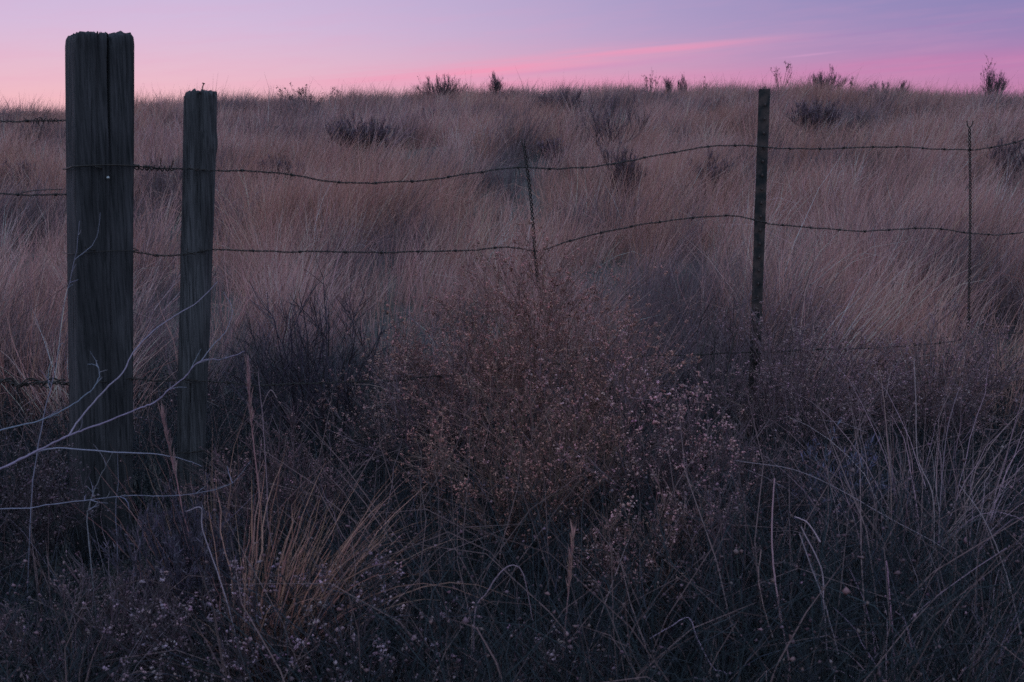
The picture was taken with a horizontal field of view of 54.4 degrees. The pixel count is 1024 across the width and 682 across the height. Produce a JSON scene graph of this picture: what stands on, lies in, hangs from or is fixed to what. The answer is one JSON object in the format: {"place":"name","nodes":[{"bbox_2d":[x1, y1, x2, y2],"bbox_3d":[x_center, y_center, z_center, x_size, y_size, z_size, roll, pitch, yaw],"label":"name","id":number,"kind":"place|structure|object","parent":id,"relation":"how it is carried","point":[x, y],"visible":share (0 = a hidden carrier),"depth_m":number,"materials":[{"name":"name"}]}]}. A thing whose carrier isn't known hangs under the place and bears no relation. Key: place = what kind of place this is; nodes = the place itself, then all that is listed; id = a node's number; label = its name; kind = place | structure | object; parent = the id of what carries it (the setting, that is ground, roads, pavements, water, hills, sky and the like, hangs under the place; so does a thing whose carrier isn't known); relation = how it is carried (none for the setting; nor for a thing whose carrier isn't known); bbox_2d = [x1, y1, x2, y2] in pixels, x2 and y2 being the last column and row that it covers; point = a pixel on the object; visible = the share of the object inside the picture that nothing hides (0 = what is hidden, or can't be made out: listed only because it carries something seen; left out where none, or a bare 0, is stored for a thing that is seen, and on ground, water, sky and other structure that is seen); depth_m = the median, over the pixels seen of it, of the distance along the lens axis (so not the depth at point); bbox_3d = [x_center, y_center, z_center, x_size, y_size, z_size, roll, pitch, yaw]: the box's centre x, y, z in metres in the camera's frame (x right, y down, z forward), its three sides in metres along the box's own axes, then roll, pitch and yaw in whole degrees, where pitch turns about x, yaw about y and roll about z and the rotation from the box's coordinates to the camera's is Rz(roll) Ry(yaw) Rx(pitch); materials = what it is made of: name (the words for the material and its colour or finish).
{"place":"outdoors","nodes":[
{"label":"outdoors","id":0,"kind":"place"},
{"bbox_2d":[0,69,1023,681],"bbox_3d":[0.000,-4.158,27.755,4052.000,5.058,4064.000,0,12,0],"label":"ground","id":1,"kind":"structure","parent":0,"point":[390,286],"depth_m":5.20,"materials":[{"name":"beige plant"}]},
{"bbox_2d":[0,157,36,196],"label":"shrub","id":2,"kind":"object","parent":1,"relation":"on","point":[23,165],"visible":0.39,"depth_m":12.41,"materials":[{"name":"grey plant"}]},
{"bbox_2d":[0,353,105,430],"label":"bare branch","id":3,"kind":"object","parent":1,"relation":"on","point":[51,415],"visible":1,"depth_m":2.60,"materials":[{"name":"grey wood"}]},
{"bbox_2d":[26,221,99,630],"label":"bare branch","id":4,"kind":"object","parent":1,"relation":"on","point":[44,413],"visible":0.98,"depth_m":2.69,"materials":[{"name":"grey wood"}]},
{"bbox_2d":[0,398,139,602],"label":"dead shrub","id":5,"kind":"object","parent":1,"relation":"on","point":[50,494],"visible":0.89,"depth_m":2.91,"materials":[{"name":"brown plant"}]},
{"bbox_2d":[65,31,133,567],"bbox_3d":[-1.299,0.092,3.140,0.310,2.050,0.260,-8,15,-32],"label":"wooden post","id":6,"kind":"object","parent":1,"relation":"on","point":[99,92],"visible":0.79,"depth_m":3.00,"materials":[{"name":"grey wood"}]},
{"bbox_2d":[0,117,65,129],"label":"barbed wire","id":7,"kind":"object","parent":6,"relation":"attached to","point":[39,120],"visible":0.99,"depth_m":3.01,"materials":[{"name":"black metal"}]},
{"bbox_2d":[0,189,66,197],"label":"barbed wire","id":8,"kind":"object","parent":6,"relation":"attached to","point":[54,195],"visible":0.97,"depth_m":3.06,"materials":[{"name":"black metal"}]},
{"bbox_2d":[0,377,69,387],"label":"barbed wire","id":9,"kind":"object","parent":6,"relation":"attached to","point":[26,384],"visible":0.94,"depth_m":3.18,"materials":[{"name":"metal"}]},
{"bbox_2d":[124,426,921,455],"bbox_3d":[0.832,0.367,4.106,4.520,0.429,0.034,-6,14,-24],"label":"barbed wire","id":10,"kind":"object","parent":6,"relation":"attached to","point":[255,444],"visible":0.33,"depth_m":3.37,"materials":[{"name":"metal"}]},
{"bbox_2d":[62,139,1023,184],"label":"barbed wire","id":11,"kind":"object","parent":6,"relation":"attached to","point":[411,181],"visible":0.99,"depth_m":3.44,"materials":[{"name":"black metal"}]},
{"bbox_2d":[521,139,537,281],"bbox_3d":[0.067,-0.461,3.565,0.072,0.514,0.015,-6,14,-26],"label":"wire stay","id":12,"kind":"object","parent":11,"relation":"attached to","point":[525,160],"visible":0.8,"depth_m":3.55,"materials":[{"name":"black metal"}]},
{"bbox_2d":[967,121,972,363],"bbox_3d":[2.068,-0.392,4.509,0.170,1.184,0.016,-6,14,-24],"label":"wire stay","id":13,"kind":"object","parent":11,"relation":"attached to","point":[970,233],"visible":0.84,"depth_m":4.47,"materials":[{"name":"grey metal"}]},
{"bbox_2d":[86,445,113,655],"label":"bare branch","id":14,"kind":"object","parent":1,"relation":"on","point":[92,491],"visible":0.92,"depth_m":2.56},
{"bbox_2d":[0,565,210,681],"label":"grass tuft","id":15,"kind":"object","parent":1,"relation":"on","point":[95,653],"visible":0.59,"depth_m":2.35,"materials":[{"name":"beige plant"}]},
{"bbox_2d":[0,550,217,681],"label":"dead shrub","id":16,"kind":"object","parent":1,"relation":"on","point":[123,594],"visible":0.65,"depth_m":2.45,"materials":[{"name":"brown plant"}]},
{"bbox_2d":[0,281,243,469],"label":"bare branch","id":17,"kind":"object","parent":1,"relation":"on","point":[40,449],"visible":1,"depth_m":2.59,"materials":[{"name":"grey wood"}]},
{"bbox_2d":[1,462,249,508],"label":"bare branch","id":18,"kind":"object","parent":1,"relation":"on","point":[117,496],"visible":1,"depth_m":2.50,"materials":[{"name":"grey wood"}]},
{"bbox_2d":[0,450,259,651],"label":"grass tuft","id":19,"kind":"object","parent":1,"relation":"on","point":[117,561],"visible":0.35,"depth_m":2.67,"materials":[{"name":"brown plant"}]},
{"bbox_2d":[93,473,249,654],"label":"sagebrush","id":20,"kind":"object","parent":1,"relation":"on","point":[169,549],"visible":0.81,"depth_m":2.64,"materials":[{"name":"grey plant"}]},
{"bbox_2d":[157,401,196,616],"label":"dry stalk","id":21,"kind":"object","parent":1,"relation":"on","point":[174,464],"visible":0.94,"depth_m":2.62,"materials":[{"name":"brown plant"}]},
{"bbox_2d":[87,541,283,681],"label":"dead shrub","id":22,"kind":"object","parent":1,"relation":"on","point":[156,627],"visible":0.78,"depth_m":2.36,"materials":[{"name":"brown plant"}]},
{"bbox_2d":[174,82,217,545],"bbox_3d":[-1.041,0.146,3.249,0.243,1.920,0.164,0,12,0],"label":"wooden post","id":23,"kind":"object","parent":1,"relation":"on","point":[200,142],"visible":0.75,"depth_m":3.15,"materials":[{"name":"grey wood"}]},
{"bbox_2d":[126,331,1022,386],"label":"barbed wire","id":24,"kind":"object","parent":23,"relation":"attached to","point":[273,384],"visible":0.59,"depth_m":3.46,"materials":[{"name":"grey metal"}]},
{"bbox_2d":[65,407,341,631],"bbox_3d":[-0.852,0.506,2.737,0.654,0.648,0.453,-8,15,-32],"label":"grass tuft","id":25,"kind":"object","parent":1,"relation":"on","point":[187,517],"visible":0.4,"depth_m":2.74,"materials":[{"name":"brown plant"}]},
{"bbox_2d":[186,507,242,669],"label":"dry stalk","id":26,"kind":"object","parent":1,"relation":"on","point":[216,569],"visible":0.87,"depth_m":2.32,"materials":[{"name":"beige plant"}]},
{"bbox_2d":[243,353,263,559],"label":"dry stalk","id":27,"kind":"object","parent":1,"relation":"on","point":[251,411],"visible":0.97,"depth_m":2.80,"materials":[{"name":"brown plant"}]},
{"bbox_2d":[258,373,279,584],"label":"dry stalk","id":28,"kind":"object","parent":1,"relation":"on","point":[265,461],"visible":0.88,"depth_m":2.57,"materials":[{"name":"brown plant"}]},
{"bbox_2d":[252,151,304,186],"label":"sagebrush","id":29,"kind":"object","parent":1,"relation":"on","point":[286,164],"visible":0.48,"depth_m":12.67,"materials":[{"name":"grey plant"}]},
{"bbox_2d":[172,397,390,580],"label":"dead shrub","id":30,"kind":"object","parent":1,"relation":"on","point":[290,461],"visible":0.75,"depth_m":3.02,"materials":[{"name":"brown plant"}]},
{"bbox_2d":[164,256,430,495],"bbox_3d":[-0.747,0.164,3.681,0.872,0.969,0.877,0,12,0],"label":"bare bush","id":31,"kind":"object","parent":1,"relation":"on","point":[301,374],"visible":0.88,"depth_m":3.69,"materials":[{"name":"brown plant"}]},
{"bbox_2d":[276,82,338,110],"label":"seed weed","id":32,"kind":"object","parent":1,"relation":"on","point":[302,90],"visible":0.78,"depth_m":24.41,"materials":[{"name":"brown plant"}]},
{"bbox_2d":[189,543,475,681],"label":"dead shrub","id":33,"kind":"object","parent":1,"relation":"on","point":[353,645],"visible":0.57,"depth_m":2.32,"materials":[{"name":"brown plant"}]},
{"bbox_2d":[184,445,514,681],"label":"grass tuft","id":34,"kind":"object","parent":1,"relation":"on","point":[283,588],"visible":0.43,"depth_m":2.47,"materials":[{"name":"brown plant"}]},
{"bbox_2d":[324,110,406,162],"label":"sagebrush","id":35,"kind":"object","parent":1,"relation":"on","point":[383,132],"visible":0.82,"depth_m":15.43,"materials":[{"name":"grey plant"}]},
{"bbox_2d":[235,440,592,623],"bbox_3d":[-0.275,0.574,2.782,0.942,0.520,0.696,9,15,35],"label":"grass tuft","id":36,"kind":"object","parent":1,"relation":"on","point":[399,532],"visible":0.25,"depth_m":2.79,"materials":[{"name":"brown plant"}]},
{"bbox_2d":[299,280,557,515],"bbox_3d":[-0.301,0.202,3.652,0.949,0.898,0.936,0,12,0],"label":"dead shrub","id":37,"kind":"object","parent":1,"relation":"on","point":[396,400],"visible":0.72,"depth_m":3.54,"materials":[{"name":"plant"}]},
{"bbox_2d":[295,614,567,681],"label":"grass tuft","id":38,"kind":"object","parent":1,"relation":"on","point":[435,663],"visible":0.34,"depth_m":2.35,"materials":[{"name":"brown plant"}]},
{"bbox_2d":[415,73,467,103],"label":"sagebrush","id":39,"kind":"object","parent":1,"relation":"on","point":[443,85],"visible":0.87,"depth_m":32.77,"materials":[{"name":"grey plant"}]},
{"bbox_2d":[486,72,505,94],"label":"sagebrush","id":40,"kind":"object","parent":1,"relation":"on","point":[495,83],"visible":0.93,"depth_m":32.77,"materials":[{"name":"grey plant"}]},
{"bbox_2d":[473,565,532,674],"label":"dry stalk","id":41,"kind":"object","parent":1,"relation":"on","point":[485,595],"visible":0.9,"depth_m":2.28,"materials":[{"name":"beige plant"}]},
{"bbox_2d":[0,295,1023,681],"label":"undergrowth","id":42,"kind":"object","parent":1,"relation":"on","point":[896,595],"visible":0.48,"depth_m":2.59,"materials":[{"name":"brown plant"}]},
{"bbox_2d":[383,351,647,593],"bbox_3d":[0.012,0.412,2.994,0.815,0.790,0.828,0,12,0],"label":"dead shrub","id":43,"kind":"object","parent":1,"relation":"on","point":[567,424],"visible":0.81,"depth_m":2.95,"materials":[{"name":"plant"}]},
{"bbox_2d":[464,599,593,681],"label":"grass tuft","id":44,"kind":"object","parent":1,"relation":"on","point":[534,657],"visible":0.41,"depth_m":2.29,"materials":[{"name":"brown plant"}]},
{"bbox_2d":[375,175,701,505],"bbox_3d":[0.077,0.025,3.591,1.173,1.243,1.270,0,12,0],"label":"dead shrub","id":45,"kind":"object","parent":1,"relation":"on","point":[519,363],"visible":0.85,"depth_m":3.50,"materials":[{"name":"brown plant"}]},
{"bbox_2d":[432,618,644,681],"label":"dead shrub","id":46,"kind":"object","parent":1,"relation":"on","point":[552,654],"visible":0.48,"depth_m":2.31,"materials":[{"name":"brown plant"}]},
{"bbox_2d":[536,135,569,166],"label":"sagebrush","id":47,"kind":"object","parent":1,"relation":"on","point":[544,146],"visible":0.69,"depth_m":15.37,"materials":[{"name":"grey plant"}]},
{"bbox_2d":[537,87,584,115],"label":"sagebrush","id":48,"kind":"object","parent":1,"relation":"on","point":[577,97],"visible":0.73,"depth_m":22.44,"materials":[{"name":"grey plant"}]},
{"bbox_2d":[561,520,576,680],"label":"dry stalk","id":49,"kind":"object","parent":1,"relation":"on","point":[572,536],"visible":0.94,"depth_m":2.26,"materials":[{"name":"brown plant"}]},
{"bbox_2d":[580,87,652,162],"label":"bare bush","id":50,"kind":"object","parent":1,"relation":"on","point":[595,123],"visible":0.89,"depth_m":15.06,"materials":[{"name":"plant"}]},
{"bbox_2d":[596,140,650,212],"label":"bare bush","id":51,"kind":"object","parent":1,"relation":"on","point":[619,167],"visible":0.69,"depth_m":10.83,"materials":[{"name":"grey plant"}]},
{"bbox_2d":[483,325,781,567],"bbox_3d":[0.341,0.356,3.108,0.831,0.824,0.859,-7,14,-29],"label":"dead shrub","id":52,"kind":"object","parent":1,"relation":"on","point":[660,454],"visible":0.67,"depth_m":3.05,"materials":[{"name":"plant"}]},
{"bbox_2d":[554,464,730,654],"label":"dead shrub","id":53,"kind":"object","parent":1,"relation":"on","point":[668,517],"visible":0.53,"depth_m":2.64,"materials":[{"name":"brown plant"}]},
{"bbox_2d":[641,67,659,95],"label":"seed weed","id":54,"kind":"object","parent":1,"relation":"on","point":[650,81],"visible":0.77,"depth_m":30.49,"materials":[{"name":"plant"}]},
{"bbox_2d":[662,76,673,97],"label":"sagebrush","id":55,"kind":"object","parent":1,"relation":"on","point":[666,84],"visible":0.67,"depth_m":30.18,"materials":[{"name":"grey plant"}]},
{"bbox_2d":[676,74,688,95],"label":"sagebrush","id":56,"kind":"object","parent":1,"relation":"on","point":[682,80],"visible":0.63,"depth_m":31.35,"materials":[{"name":"grey plant"}]},
{"bbox_2d":[650,617,727,675],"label":"dry stalk","id":57,"kind":"object","parent":1,"relation":"on","point":[696,637],"visible":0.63,"depth_m":2.24,"materials":[{"name":"brown plant"}]},
{"bbox_2d":[643,286,757,475],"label":"bare bush","id":58,"kind":"object","parent":1,"relation":"on","point":[729,352],"visible":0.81,"depth_m":4.01,"materials":[{"name":"brown plant"}]},
{"bbox_2d":[687,147,742,200],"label":"sagebrush","id":59,"kind":"object","parent":1,"relation":"on","point":[710,154],"visible":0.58,"depth_m":11.39,"materials":[{"name":"grey plant"}]},
{"bbox_2d":[640,414,835,578],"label":"dead shrub","id":60,"kind":"object","parent":1,"relation":"on","point":[756,482],"visible":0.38,"depth_m":3.08,"materials":[{"name":"brown plant"}]},
{"bbox_2d":[616,451,866,679],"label":"dead shrub","id":61,"kind":"object","parent":1,"relation":"on","point":[724,530],"visible":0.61,"depth_m":2.51,"materials":[{"name":"brown plant"}]},
{"bbox_2d":[746,89,770,455],"bbox_3d":[1.010,-0.105,4.120,0.080,1.819,0.084,0,12,0],"label":"metal post","id":62,"kind":"object","parent":1,"relation":"on","point":[761,183],"visible":0.66,"depth_m":4.03,"materials":[{"name":"metal"}]},
{"bbox_2d":[64,214,1023,259],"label":"barbed wire","id":63,"kind":"object","parent":62,"relation":"attached to","point":[495,247],"visible":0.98,"depth_m":3.57,"materials":[{"name":"black metal"}]},
{"bbox_2d":[758,552,790,680],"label":"dry stalk","id":64,"kind":"object","parent":1,"relation":"on","point":[763,605],"visible":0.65,"depth_m":2.33,"materials":[{"name":"beige plant"}]},
{"bbox_2d":[771,478,789,681],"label":"dry stalk","id":65,"kind":"object","parent":1,"relation":"on","point":[773,567],"visible":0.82,"depth_m":2.26,"materials":[{"name":"grey plant"}]},
{"bbox_2d":[771,61,792,85],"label":"seed weed","id":66,"kind":"object","parent":1,"relation":"on","point":[785,74],"visible":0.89,"depth_m":32.45,"materials":[{"name":"plant"}]},
{"bbox_2d":[649,284,968,484],"bbox_3d":[1.160,0.183,3.882,1.154,0.833,0.980,-6,14,-24],"label":"dead shrub","id":67,"kind":"object","parent":1,"relation":"on","point":[805,359],"visible":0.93,"depth_m":3.81,"materials":[{"name":"brown plant"}]},
{"bbox_2d":[786,97,842,136],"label":"sagebrush","id":68,"kind":"object","parent":1,"relation":"on","point":[815,116],"visible":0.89,"depth_m":19.45,"materials":[{"name":"grey plant"}]},
{"bbox_2d":[794,516,838,681],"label":"dry stalk","id":69,"kind":"object","parent":1,"relation":"on","point":[815,577],"visible":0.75,"depth_m":2.21,"materials":[{"name":"beige plant"}]},
{"bbox_2d":[804,64,849,90],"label":"sagebrush","id":70,"kind":"object","parent":1,"relation":"on","point":[821,78],"visible":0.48,"depth_m":32.62,"materials":[{"name":"grey plant"}]},
{"bbox_2d":[772,418,918,569],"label":"sagebrush","id":71,"kind":"object","parent":1,"relation":"on","point":[855,460],"visible":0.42,"depth_m":3.11,"materials":[{"name":"grey plant"}]},
{"bbox_2d":[736,460,976,623],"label":"dry stalk","id":72,"kind":"object","parent":1,"relation":"on","point":[863,503],"visible":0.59,"depth_m":2.55,"materials":[{"name":"plant"}]},
{"bbox_2d":[866,81,888,91],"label":"sagebrush","id":73,"kind":"object","parent":1,"relation":"on","point":[881,84],"visible":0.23,"depth_m":32.10,"materials":[{"name":"grey plant"}]},
{"bbox_2d":[736,363,1023,588],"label":"grass tuft","id":74,"kind":"object","parent":1,"relation":"on","point":[909,468],"visible":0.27,"depth_m":3.35,"materials":[{"name":"beige plant"}]},
{"bbox_2d":[744,388,1023,630],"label":"grass tuft","id":75,"kind":"object","parent":1,"relation":"on","point":[874,520],"visible":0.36,"depth_m":2.79,"materials":[{"name":"plant"}]},
{"bbox_2d":[880,369,891,583],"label":"dry stalk","id":76,"kind":"object","parent":1,"relation":"on","point":[888,454],"visible":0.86,"depth_m":2.73,"materials":[{"name":"plant"}]},
{"bbox_2d":[886,561,912,681],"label":"dry stalk","id":77,"kind":"object","parent":1,"relation":"on","point":[897,613],"visible":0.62,"depth_m":2.23,"materials":[{"name":"beige plant"}]},
{"bbox_2d":[895,80,909,93],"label":"sagebrush","id":78,"kind":"object","parent":1,"relation":"on","point":[903,85],"visible":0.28,"depth_m":31.35,"materials":[{"name":"grey plant"}]},
{"bbox_2d":[792,342,1023,625],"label":"grass tuft","id":79,"kind":"object","parent":1,"relation":"on","point":[994,502],"visible":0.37,"depth_m":2.89,"materials":[{"name":"beige plant"}]},
{"bbox_2d":[826,575,993,681],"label":"grass tuft","id":80,"kind":"object","parent":1,"relation":"on","point":[906,678],"visible":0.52,"depth_m":2.27,"materials":[{"name":"brown plant"}]},
{"bbox_2d":[816,290,1023,470],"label":"dead shrub","id":81,"kind":"object","parent":1,"relation":"on","point":[978,370],"visible":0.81,"depth_m":3.93,"materials":[{"name":"brown plant"}]},
{"bbox_2d":[914,360,934,637],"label":"dry stalk","id":82,"kind":"object","parent":1,"relation":"on","point":[921,469],"visible":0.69,"depth_m":2.58,"materials":[{"name":"brown plant"}]},
{"bbox_2d":[837,531,1023,681],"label":"grass tuft","id":83,"kind":"object","parent":1,"relation":"on","point":[965,626],"visible":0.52,"depth_m":2.35,"materials":[{"name":"beige plant"}]},
{"bbox_2d":[857,548,1006,679],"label":"dry stalk","id":84,"kind":"object","parent":1,"relation":"on","point":[946,589],"visible":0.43,"depth_m":2.27,"materials":[{"name":"beige plant"}]},
{"bbox_2d":[935,387,959,595],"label":"dry stalk","id":85,"kind":"object","parent":1,"relation":"on","point":[942,470],"visible":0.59,"depth_m":2.63,"materials":[{"name":"beige plant"}]},
{"bbox_2d":[981,55,995,95],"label":"seed weed","id":86,"kind":"object","parent":1,"relation":"on","point":[987,72],"visible":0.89,"depth_m":31.77,"materials":[{"name":"plant"}]},
{"bbox_2d":[959,485,1023,679],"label":"dry stalk","id":87,"kind":"object","parent":1,"relation":"on","point":[1000,559],"visible":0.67,"depth_m":2.25,"materials":[{"name":"beige plant"}]},
{"bbox_2d":[980,70,1011,97],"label":"sagebrush","id":88,"kind":"object","parent":1,"relation":"on","point":[990,82],"visible":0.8,"depth_m":31.62,"materials":[{"name":"grey plant"}]},
{"bbox_2d":[984,135,1023,184],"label":"sagebrush","id":89,"kind":"object","parent":1,"relation":"on","point":[1014,152],"visible":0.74,"depth_m":13.60,"materials":[{"name":"grey plant"}]},
{"bbox_2d":[0,0,1023,115],"label":"sky","id":90,"kind":"structure","parent":0,"point":[320,44],"materials":[{"name":"purple"}]}
]}

